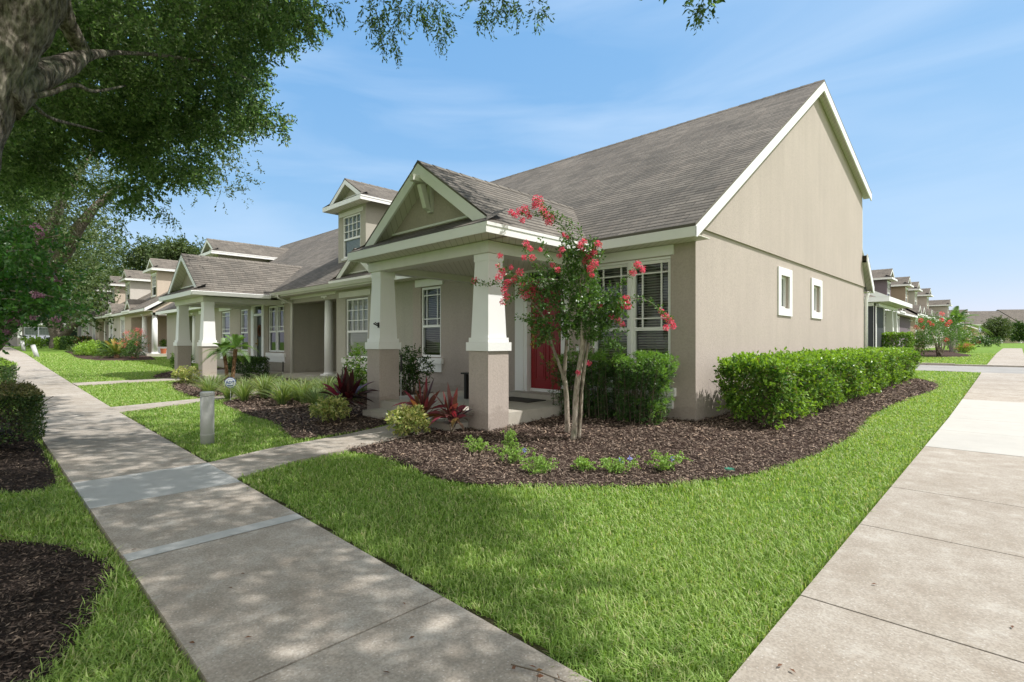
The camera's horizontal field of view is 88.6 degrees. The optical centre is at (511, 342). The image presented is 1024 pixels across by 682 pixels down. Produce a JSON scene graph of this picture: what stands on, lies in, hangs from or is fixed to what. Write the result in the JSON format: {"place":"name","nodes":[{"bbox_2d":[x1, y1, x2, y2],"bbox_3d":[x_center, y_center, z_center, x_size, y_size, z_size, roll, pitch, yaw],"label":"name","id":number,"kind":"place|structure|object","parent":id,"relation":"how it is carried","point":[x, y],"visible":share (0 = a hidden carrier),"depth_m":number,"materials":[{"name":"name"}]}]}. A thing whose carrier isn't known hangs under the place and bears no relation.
{"place":"outdoors","nodes":[
{"label":"outdoors","id":0,"kind":"place"},
{"bbox_2d":[72,463,240,513],"bbox_3d":[-3.343,1.360,4.961,1.088,0.080,1.153,0,0,44],"label":"sidewalk patch","id":1,"kind":"object","parent":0,"point":[101,492],"visible":0.81,"depth_m":4.87,"materials":[{"name":"grey concrete"}]},
{"bbox_2d":[72,378,436,479],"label":"garden path","id":2,"kind":"structure","parent":0,"point":[236,467],"depth_m":6.63,"materials":[{"name":"concrete"}]},
{"bbox_2d":[0,347,591,681],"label":"sidewalk","id":3,"kind":"structure","parent":0,"point":[303,600],"depth_m":2.80,"materials":[{"name":"concrete"}]},
{"bbox_2d":[123,513,303,560],"bbox_3d":[-1.984,1.316,3.598,0.150,0.001,1.090,0,0,44],"label":"sidewalk joint filler","id":4,"kind":"object","parent":3,"relation":"on","point":[192,541],"visible":1,"depth_m":3.54,"materials":[{"name":"grey concrete"}]},
{"bbox_2d":[511,664,565,681],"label":"fallen twig","id":5,"kind":"object","parent":3,"relation":"on","point":[538,670],"visible":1,"depth_m":2.07,"materials":[{"name":"brown wood"}]},
{"bbox_2d":[0,0,1023,338],"label":"sky","id":6,"kind":"structure","parent":0,"point":[927,96],"materials":[{"name":"blue"}]},
{"bbox_2d":[0,343,1023,681],"bbox_3d":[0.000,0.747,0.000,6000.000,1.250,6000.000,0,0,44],"label":"ground","id":7,"kind":"structure","parent":0,"point":[983,349],"depth_m":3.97,"materials":[{"name":"green plant"}]},
{"bbox_2d":[0,357,20,383],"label":"boxed shrub hedge","id":8,"kind":"object","parent":7,"relation":"on","point":[7,367],"visible":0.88,"depth_m":12.57,"materials":[{"name":"green plant"}]},
{"bbox_2d":[19,334,47,347],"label":"shrub","id":9,"kind":"object","parent":7,"relation":"on","point":[34,341],"visible":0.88,"depth_m":51.59,"materials":[{"name":"green plant"}]},
{"bbox_2d":[5,301,96,345],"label":"porch house","id":10,"kind":"structure","parent":7,"relation":"on","point":[15,341],"depth_m":63.22,"materials":[{"name":"beige paint"}]},
{"bbox_2d":[24,327,37,335],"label":"window","id":11,"kind":"structure","parent":10,"relation":"in","point":[31,332],"depth_m":63.29,"materials":[{"name":"grey glass"}]},
{"bbox_2d":[39,328,49,335],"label":"window","id":12,"kind":"structure","parent":10,"relation":"in","point":[44,332],"depth_m":64.14,"materials":[{"name":"grey glass"}]},
{"bbox_2d":[0,414,117,681],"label":"tree ring bed","id":13,"kind":"object","parent":7,"relation":"on","point":[79,582],"visible":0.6,"depth_m":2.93,"materials":[{"name":"brown wood"}]},
{"bbox_2d":[0,379,54,443],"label":"boxed shrub hedge","id":14,"kind":"object","parent":13,"relation":"on","point":[25,400],"visible":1,"depth_m":6.58,"materials":[{"name":"green plant"}]},
{"bbox_2d":[0,213,106,353],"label":"crape myrtle","id":15,"kind":"object","parent":13,"relation":"on","point":[18,294],"visible":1,"depth_m":6.00,"materials":[{"name":"green plant"}]},
{"bbox_2d":[0,0,724,248],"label":"oak tree","id":16,"kind":"object","parent":13,"relation":"on","point":[59,59],"visible":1,"depth_m":7.14,"materials":[{"name":"green plant"}]},
{"bbox_2d":[53,337,80,349],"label":"boxed shrub hedge","id":17,"kind":"object","parent":7,"relation":"on","point":[56,341],"visible":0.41,"depth_m":46.16,"materials":[{"name":"green plant"}]},
{"bbox_2d":[0,204,134,347],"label":"oak tree","id":18,"kind":"object","parent":7,"relation":"on","point":[92,281],"visible":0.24,"depth_m":45.66,"materials":[{"name":"green plant"}]},
{"bbox_2d":[58,335,91,349],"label":"boxed shrub hedge","id":19,"kind":"object","parent":7,"relation":"on","point":[62,343],"visible":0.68,"depth_m":44.52,"materials":[{"name":"green plant"}]},
{"bbox_2d":[75,286,110,341],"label":"row house","id":20,"kind":"structure","parent":7,"relation":"on","point":[81,332],"depth_m":50.97,"materials":[{"name":"beige paint"}]},
{"bbox_2d":[56,228,131,303],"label":"broadleaf tree","id":21,"kind":"object","parent":7,"relation":"on","point":[117,266],"visible":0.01,"depth_m":67.36,"materials":[{"name":"green plant"}]},
{"bbox_2d":[86,276,124,342],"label":"row house","id":22,"kind":"structure","parent":7,"relation":"on","point":[116,285],"depth_m":45.77,"materials":[{"name":"beige paint"}]},
{"bbox_2d":[97,269,163,350],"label":"row house","id":23,"kind":"structure","parent":7,"relation":"on","point":[137,284],"depth_m":41.71,"materials":[{"name":"paint"}]},
{"bbox_2d":[0,81,264,350],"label":"oak tree","id":24,"kind":"object","parent":7,"relation":"on","point":[56,213],"visible":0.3,"depth_m":15.51,"materials":[{"name":"green plant"}]},
{"bbox_2d":[107,231,170,271],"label":"broadleaf tree","id":25,"kind":"object","parent":7,"relation":"on","point":[140,259],"visible":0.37,"depth_m":58.45,"materials":[{"name":"green plant"}]},
{"bbox_2d":[111,258,177,356],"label":"row house","id":26,"kind":"structure","parent":7,"relation":"on","point":[138,314],"depth_m":35.88,"materials":[{"name":"beige paint"}]},
{"bbox_2d":[158,339,166,352],"bbox_3d":[-23.024,0.235,34.902,2.000,0.971,0.700,0,0,44],"label":"planter box","id":27,"kind":"object","parent":26,"relation":"on","point":[163,343],"visible":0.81,"depth_m":34.87,"materials":[{"name":"green plant"}]},
{"bbox_2d":[147,233,205,260],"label":"broadleaf tree","id":28,"kind":"object","parent":7,"relation":"on","point":[169,249],"visible":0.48,"depth_m":54.75,"materials":[{"name":"green plant"}]},
{"bbox_2d":[200,391,214,444],"bbox_3d":[-4.009,1.050,6.907,0.172,0.800,0.172,0,0,44],"label":"bollard","id":29,"kind":"object","parent":7,"relation":"on","point":[207,433],"visible":0.91,"depth_m":6.84,"materials":[{"name":"grey concrete"}]},
{"bbox_2d":[203,381,243,398],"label":"flax lily","id":30,"kind":"object","parent":7,"relation":"on","point":[226,395],"visible":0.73,"depth_m":12.07,"materials":[{"name":"green plant"}]},
{"bbox_2d":[155,229,337,363],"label":"row house","id":31,"kind":"structure","parent":7,"relation":"on","point":[237,250],"depth_m":28.15,"materials":[{"name":"paint"}]},
{"bbox_2d":[159,231,337,378],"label":"row house","id":32,"kind":"structure","parent":7,"relation":"on","point":[237,296],"depth_m":19.12,"materials":[{"name":"beige paint"}]},
{"bbox_2d":[222,311,229,339],"bbox_3d":[-12.561,-0.500,23.206,1.060,1.700,0.125,0,0,44],"label":"window","id":33,"kind":"structure","parent":32,"relation":"in","point":[227,316],"depth_m":23.42,"materials":[{"name":"white glass"}]},
{"bbox_2d":[241,309,247,350],"bbox_3d":[-10.977,-0.500,21.679,0.860,1.700,0.125,0,0,44],"label":"window","id":34,"kind":"structure","parent":32,"relation":"in","point":[243,312],"depth_m":21.83,"materials":[{"name":"white glass"}]},
{"bbox_2d":[255,316,260,367],"bbox_3d":[-9.890,-0.010,20.610,0.750,2.020,0.145,0,0,44],"label":"door","id":35,"kind":"structure","parent":32,"relation":"in","point":[258,343],"depth_m":20.72,"materials":[{"name":"black metal"}]},
{"bbox_2d":[269,306,276,351],"bbox_3d":[-8.936,-0.500,19.683,0.670,1.700,0.085,0,0,44],"label":"window","id":36,"kind":"structure","parent":32,"relation":"in","point":[270,308],"depth_m":19.77,"materials":[{"name":"white glass"}]},
{"bbox_2d":[277,305,283,351],"bbox_3d":[-8.403,-0.500,19.170,0.670,1.700,0.085,0,0,44],"label":"window","id":37,"kind":"structure","parent":32,"relation":"in","point":[279,310],"depth_m":19.33,"materials":[{"name":"white glass"}]},
{"bbox_2d":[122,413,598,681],"bbox_3d":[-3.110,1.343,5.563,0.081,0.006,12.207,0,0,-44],"label":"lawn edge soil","id":38,"kind":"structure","parent":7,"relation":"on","point":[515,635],"depth_m":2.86,"materials":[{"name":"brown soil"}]},
{"bbox_2d":[268,157,646,389],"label":"row house","id":39,"kind":"structure","parent":7,"relation":"on","point":[330,304],"depth_m":17.08,"materials":[{"name":"paint"}]},
{"bbox_2d":[347,297,367,357],"bbox_3d":[-4.496,-0.420,15.420,1.240,1.740,0.110,0,0,44],"label":"window","id":40,"kind":"structure","parent":39,"relation":"in","point":[359,335],"depth_m":15.52,"materials":[{"name":"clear glass"}]},
{"bbox_2d":[66,350,970,486],"bbox_3d":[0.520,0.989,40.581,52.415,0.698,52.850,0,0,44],"label":"mulch bed","id":41,"kind":"object","parent":7,"relation":"on","point":[930,353],"visible":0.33,"depth_m":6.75,"materials":[{"name":"brown wood"}]},
{"bbox_2d":[72,339,109,355],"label":"shrub","id":42,"kind":"object","parent":41,"relation":"on","point":[87,348],"visible":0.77,"depth_m":32.04,"materials":[{"name":"green plant"}]},
{"bbox_2d":[92,339,135,358],"bbox_3d":[-22.627,0.399,29.808,2.340,1.341,2.721,0,0,-31],"label":"sago palm","id":43,"kind":"object","parent":41,"relation":"on","point":[114,349],"visible":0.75,"depth_m":29.65,"materials":[{"name":"green plant"}]},
{"bbox_2d":[96,335,136,356],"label":"shrub","id":44,"kind":"object","parent":41,"relation":"on","point":[103,342],"visible":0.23,"depth_m":31.39,"materials":[{"name":"green plant"}]},
{"bbox_2d":[115,328,150,357],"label":"flowering shrub","id":45,"kind":"object","parent":41,"relation":"on","point":[134,344],"visible":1,"depth_m":29.48,"materials":[{"name":"green plant"}]},
{"bbox_2d":[171,365,201,383],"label":"variegated shrub","id":46,"kind":"object","parent":41,"relation":"on","point":[187,376],"visible":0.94,"depth_m":15.87,"materials":[{"name":"yellow plant"}]},
{"bbox_2d":[183,374,224,390],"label":"flax lily","id":47,"kind":"object","parent":41,"relation":"on","point":[207,385],"visible":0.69,"depth_m":12.78,"materials":[{"name":"green plant"}]},
{"bbox_2d":[185,373,233,391],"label":"flax lily","id":48,"kind":"object","parent":41,"relation":"on","point":[218,381],"visible":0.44,"depth_m":13.45,"materials":[{"name":"green plant"}]},
{"bbox_2d":[199,334,258,378],"bbox_3d":[-8.499,0.541,15.812,1.585,1.579,1.319,0,0,28],"label":"pygmy palm","id":49,"kind":"object","parent":41,"relation":"on","point":[224,345],"visible":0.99,"depth_m":15.75,"materials":[{"name":"green plant"}]},
{"bbox_2d":[225,377,235,399],"bbox_3d":[-6.334,1.111,11.806,0.231,0.636,0.042,0,0,-14],"label":"security sign","id":50,"kind":"object","parent":41,"relation":"on","point":[229,383],"visible":0.98,"depth_m":11.80,"materials":[{"name":"white"}]},
{"bbox_2d":[218,381,261,401],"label":"flax lily","id":51,"kind":"object","parent":41,"relation":"on","point":[244,393],"visible":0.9,"depth_m":11.63,"materials":[{"name":"green plant"}]},
{"bbox_2d":[227,355,269,377],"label":"boxed shrub hedge","id":52,"kind":"object","parent":41,"relation":"on","point":[251,365],"visible":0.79,"depth_m":17.96,"materials":[{"name":"green plant"}]},
{"bbox_2d":[229,374,287,397],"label":"flax lily","id":53,"kind":"object","parent":41,"relation":"on","point":[264,383],"visible":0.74,"depth_m":12.19,"materials":[{"name":"green plant"}]},
{"bbox_2d":[254,382,306,404],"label":"flax lily","id":54,"kind":"object","parent":41,"relation":"on","point":[283,396],"visible":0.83,"depth_m":11.09,"materials":[{"name":"green plant"}]},
{"bbox_2d":[275,381,313,400],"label":"flax lily","id":55,"kind":"object","parent":41,"relation":"on","point":[295,398],"visible":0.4,"depth_m":11.70,"materials":[{"name":"green plant"}]},
{"bbox_2d":[272,376,330,403],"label":"flax lily","id":56,"kind":"object","parent":41,"relation":"on","point":[299,390],"visible":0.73,"depth_m":11.19,"materials":[{"name":"green plant"}]},
{"bbox_2d":[288,387,327,408],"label":"flax lily","id":57,"kind":"object","parent":41,"relation":"on","point":[314,397],"visible":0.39,"depth_m":10.15,"materials":[{"name":"green plant"}]},
{"bbox_2d":[290,386,331,404],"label":"flax lily","id":58,"kind":"object","parent":41,"relation":"on","point":[313,393],"visible":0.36,"depth_m":10.52,"materials":[{"name":"green plant"}]},
{"bbox_2d":[297,376,357,396],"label":"flax lily","id":59,"kind":"object","parent":41,"relation":"on","point":[329,384],"visible":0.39,"depth_m":11.88,"materials":[{"name":"green plant"}]},
{"bbox_2d":[307,394,351,422],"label":"variegated shrub","id":60,"kind":"object","parent":41,"relation":"on","point":[328,407],"visible":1,"depth_m":8.66,"materials":[{"name":"green plant"}]},
{"bbox_2d":[319,365,377,413],"bbox_3d":[-3.078,0.870,9.508,1.138,0.949,1.145,0,0,44],"label":"red leaf plant","id":61,"kind":"object","parent":41,"relation":"on","point":[347,388],"visible":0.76,"depth_m":9.41,"materials":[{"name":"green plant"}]},
{"bbox_2d":[343,343,366,400],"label":"shrub","id":62,"kind":"object","parent":41,"relation":"on","point":[359,371],"visible":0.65,"depth_m":11.41,"materials":[{"name":"green plant"}]},
{"bbox_2d":[384,403,433,435],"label":"variegated shrub","id":63,"kind":"object","parent":41,"relation":"on","point":[405,418],"visible":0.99,"depth_m":7.43,"materials":[{"name":"green plant"}]},
{"bbox_2d":[399,343,434,394],"bbox_3d":[-2.211,0.644,11.637,1.284,1.272,1.058,0,0,44],"label":"shrub","id":64,"kind":"object","parent":41,"relation":"on","point":[411,370],"visible":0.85,"depth_m":11.60,"materials":[{"name":"green plant"}]},
{"bbox_2d":[388,376,447,428],"bbox_3d":[-1.453,0.928,8.007,0.899,0.834,0.950,0,0,44],"label":"red leaf plant","id":65,"kind":"object","parent":41,"relation":"on","point":[424,400],"visible":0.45,"depth_m":7.94,"materials":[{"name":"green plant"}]},
{"bbox_2d":[424,384,473,432],"bbox_3d":[-0.963,0.968,7.763,0.784,0.756,0.946,0,0,14],"label":"red leaf plant","id":66,"kind":"object","parent":41,"relation":"on","point":[452,412],"visible":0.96,"depth_m":7.75,"materials":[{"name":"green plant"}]},
{"bbox_2d":[461,435,496,452],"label":"ground cover plant","id":67,"kind":"object","parent":41,"relation":"on","point":[478,446],"visible":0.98,"depth_m":6.39,"materials":[{"name":"green plant"}]},
{"bbox_2d":[500,427,520,453],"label":"ground cover plant","id":68,"kind":"object","parent":41,"relation":"on","point":[510,434],"visible":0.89,"depth_m":6.32,"materials":[{"name":"green plant"}]},
{"bbox_2d":[487,443,535,463],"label":"ground cover plant","id":69,"kind":"object","parent":41,"relation":"on","point":[515,457],"visible":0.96,"depth_m":5.80,"materials":[{"name":"green plant"}]},
{"bbox_2d":[519,452,558,474],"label":"ground cover plant","id":70,"kind":"object","parent":41,"relation":"on","point":[543,465],"visible":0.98,"depth_m":5.30,"materials":[{"name":"green plant"}]},
{"bbox_2d":[471,195,676,439],"bbox_3d":[0.762,-0.301,7.168,2.839,3.375,0.989,0,0,6],"label":"crape myrtle","id":71,"kind":"object","parent":41,"relation":"on","point":[617,305],"visible":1,"depth_m":7.04,"materials":[{"name":"green plant"}]},
{"bbox_2d":[570,456,605,471],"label":"ground cover plant","id":72,"kind":"object","parent":41,"relation":"on","point":[582,464],"visible":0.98,"depth_m":5.43,"materials":[{"name":"green plant"}]},
{"bbox_2d":[539,349,679,425],"bbox_3d":[1.562,0.696,8.546,2.486,1.210,0.864,0,0,44],"label":"podocarpus hedge","id":73,"kind":"object","parent":41,"relation":"on","point":[656,380],"visible":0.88,"depth_m":8.22,"materials":[{"name":"green plant"}]},
{"bbox_2d":[600,455,639,473],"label":"ground cover plant","id":74,"kind":"object","parent":41,"relation":"on","point":[619,466],"visible":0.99,"depth_m":5.35,"materials":[{"name":"green plant"}]},
{"bbox_2d":[646,449,692,470],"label":"ground cover plant","id":75,"kind":"object","parent":41,"relation":"on","point":[664,461],"visible":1,"depth_m":5.41,"materials":[{"name":"green plant"}]},
{"bbox_2d":[709,345,924,429],"bbox_3d":[8.263,0.668,12.765,1.512,1.208,14.353,0,0,44],"label":"hedge","id":76,"kind":"object","parent":41,"relation":"on","point":[778,381],"visible":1,"depth_m":8.55,"materials":[{"name":"green plant"}]},
{"bbox_2d":[907,331,932,353],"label":"shrub","id":77,"kind":"object","parent":41,"relation":"on","point":[918,346],"visible":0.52,"depth_m":32.51,"materials":[{"name":"green plant"}]},
{"bbox_2d":[907,310,969,355],"bbox_3d":[25.363,-0.475,31.094,2.850,2.926,5.536,0,0,44],"label":"crape myrtle","id":78,"kind":"object","parent":41,"relation":"on","point":[930,327],"visible":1,"depth_m":30.81,"materials":[{"name":"green plant"}]},
{"bbox_2d":[944,328,975,350],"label":"shrub","id":79,"kind":"object","parent":41,"relation":"on","point":[967,336],"visible":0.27,"depth_m":40.83,"materials":[{"name":"green plant"}]},
{"bbox_2d":[932,306,989,351],"bbox_3d":[32.584,-0.945,38.184,3.789,3.505,3.416,0,0,31],"label":"palm tree","id":80,"kind":"object","parent":41,"relation":"on","point":[953,313],"visible":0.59,"depth_m":38.09,"materials":[{"name":"green plant"}]},
{"bbox_2d":[347,79,873,431],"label":"corner house","id":81,"kind":"structure","parent":7,"relation":"on","point":[745,221],"depth_m":9.94,"materials":[{"name":"beige paint"}]},
{"bbox_2d":[422,286,440,356],"bbox_3d":[-1.943,-0.500,12.969,0.780,1.720,0.125,0,0,44],"label":"window","id":82,"kind":"structure","parent":81,"relation":"in","point":[424,326],"depth_m":13.06,"materials":[{"name":"white glass"}]},
{"bbox_2d":[461,372,468,398],"bbox_3d":[-0.628,0.830,9.982,0.600,0.500,0.400,0,0,44],"label":"side table","id":83,"kind":"object","parent":81,"relation":"on","point":[466,385],"visible":0.19,"depth_m":10.03,"materials":[{"name":"black metal"}]},
{"bbox_2d":[509,397,545,402],"bbox_3d":[0.143,1.072,9.822,0.870,0.014,0.500,0,0,44],"label":"doormat","id":84,"kind":"object","parent":81,"relation":"on","point":[521,399],"visible":0.79,"depth_m":9.77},
{"bbox_2d":[530,289,560,392],"bbox_3d":[0.687,-0.030,10.423,0.860,2.060,0.130,0,0,44],"label":"door","id":85,"kind":"structure","parent":81,"relation":"in","point":[539,374],"depth_m":10.49,"materials":[{"name":"red paint"}]},
{"bbox_2d":[594,264,627,377],"bbox_3d":[1.804,-0.345,9.356,0.730,2.030,0.125,0,0,44],"label":"window","id":86,"kind":"structure","parent":81,"relation":"in","point":[623,266],"depth_m":9.35,"materials":[{"name":"white glass"}]},
{"bbox_2d":[633,259,670,381],"bbox_3d":[2.366,-0.345,8.815,0.710,2.030,0.125,0,0,44],"label":"window","id":87,"kind":"structure","parent":81,"relation":"in","point":[660,262],"depth_m":8.85,"materials":[{"name":"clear glass"}]},
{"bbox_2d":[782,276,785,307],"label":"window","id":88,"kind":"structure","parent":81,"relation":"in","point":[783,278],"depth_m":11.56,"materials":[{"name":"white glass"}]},
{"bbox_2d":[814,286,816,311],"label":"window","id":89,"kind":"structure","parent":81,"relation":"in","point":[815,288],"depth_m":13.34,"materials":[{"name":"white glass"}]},
{"bbox_2d":[864,268,917,348],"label":"row house","id":90,"kind":"structure","parent":7,"relation":"on","point":[887,312],"depth_m":29.83,"materials":[{"name":"grey paint"}]},
{"bbox_2d":[881,331,916,349],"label":"boxed shrub hedge","id":91,"kind":"object","parent":7,"relation":"on","point":[908,336],"visible":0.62,"depth_m":27.39,"materials":[{"name":"green plant"}]},
{"bbox_2d":[891,276,930,349],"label":"row house","id":92,"kind":"structure","parent":7,"relation":"on","point":[900,287],"depth_m":47.85,"materials":[{"name":"brown paint"}]},
{"bbox_2d":[904,282,936,348],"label":"row house","id":93,"kind":"structure","parent":7,"relation":"on","point":[912,296],"depth_m":52.27,"materials":[{"name":"paint"}]},
{"bbox_2d":[917,288,943,347],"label":"row house","id":94,"kind":"structure","parent":7,"relation":"on","point":[923,297],"depth_m":59.32,"materials":[{"name":"beige paint"}]},
{"bbox_2d":[929,299,963,345],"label":"row house","id":95,"kind":"structure","parent":7,"relation":"on","point":[939,305],"depth_m":77.04,"materials":[{"name":"beige paint"}]},
{"bbox_2d":[949,309,977,343],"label":"row house","id":96,"kind":"structure","parent":7,"relation":"on","point":[960,311],"depth_m":100.84,"materials":[{"name":"beige paint"}]},
{"bbox_2d":[953,341,975,352],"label":"flowering shrub","id":97,"kind":"object","parent":7,"relation":"on","point":[967,347],"visible":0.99,"depth_m":36.73,"materials":[{"name":"green plant"}]},
{"bbox_2d":[919,363,1023,366],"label":"kerb","id":98,"kind":"structure","parent":7,"relation":"on","point":[949,364],"depth_m":22.96,"materials":[{"name":"concrete"}]},
{"bbox_2d":[970,334,1005,346],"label":"shrub","id":99,"kind":"object","parent":7,"relation":"on","point":[985,341],"visible":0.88,"depth_m":57.47,"materials":[{"name":"green plant"}]},
{"bbox_2d":[966,311,1021,342],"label":"distant house","id":100,"kind":"structure","parent":7,"relation":"on","point":[983,316],"depth_m":119.84,"materials":[{"name":"beige paint"}]},
{"bbox_2d":[976,315,1015,341],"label":"lawn tree","id":101,"kind":"object","parent":7,"relation":"on","point":[998,326],"visible":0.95,"depth_m":91.12,"materials":[{"name":"green plant"}]},
{"bbox_2d":[996,309,1023,342],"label":"distant house","id":102,"kind":"structure","parent":7,"relation":"on","point":[1017,314],"depth_m":122.35,"materials":[{"name":"paint"}]},
{"bbox_2d":[1008,318,1023,342],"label":"lawn tree","id":103,"kind":"object","parent":7,"relation":"on","point":[1019,332],"visible":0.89,"depth_m":103.21,"materials":[{"name":"green plant"}]},
{"bbox_2d":[728,348,1023,681],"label":"side sidewalk","id":104,"kind":"structure","parent":0,"point":[932,547],"depth_m":2.81,"materials":[{"name":"concrete"}]},
{"bbox_2d":[916,365,1023,373],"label":"alley","id":105,"kind":"structure","parent":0,"point":[1016,370],"depth_m":21.11,"materials":[{"name":"concrete"}]},
{"bbox_2d":[925,399,1023,456],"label":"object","id":106,"kind":"structure","parent":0,"point":[992,427],"depth_m":7.93,"materials":[{"name":"concrete"}]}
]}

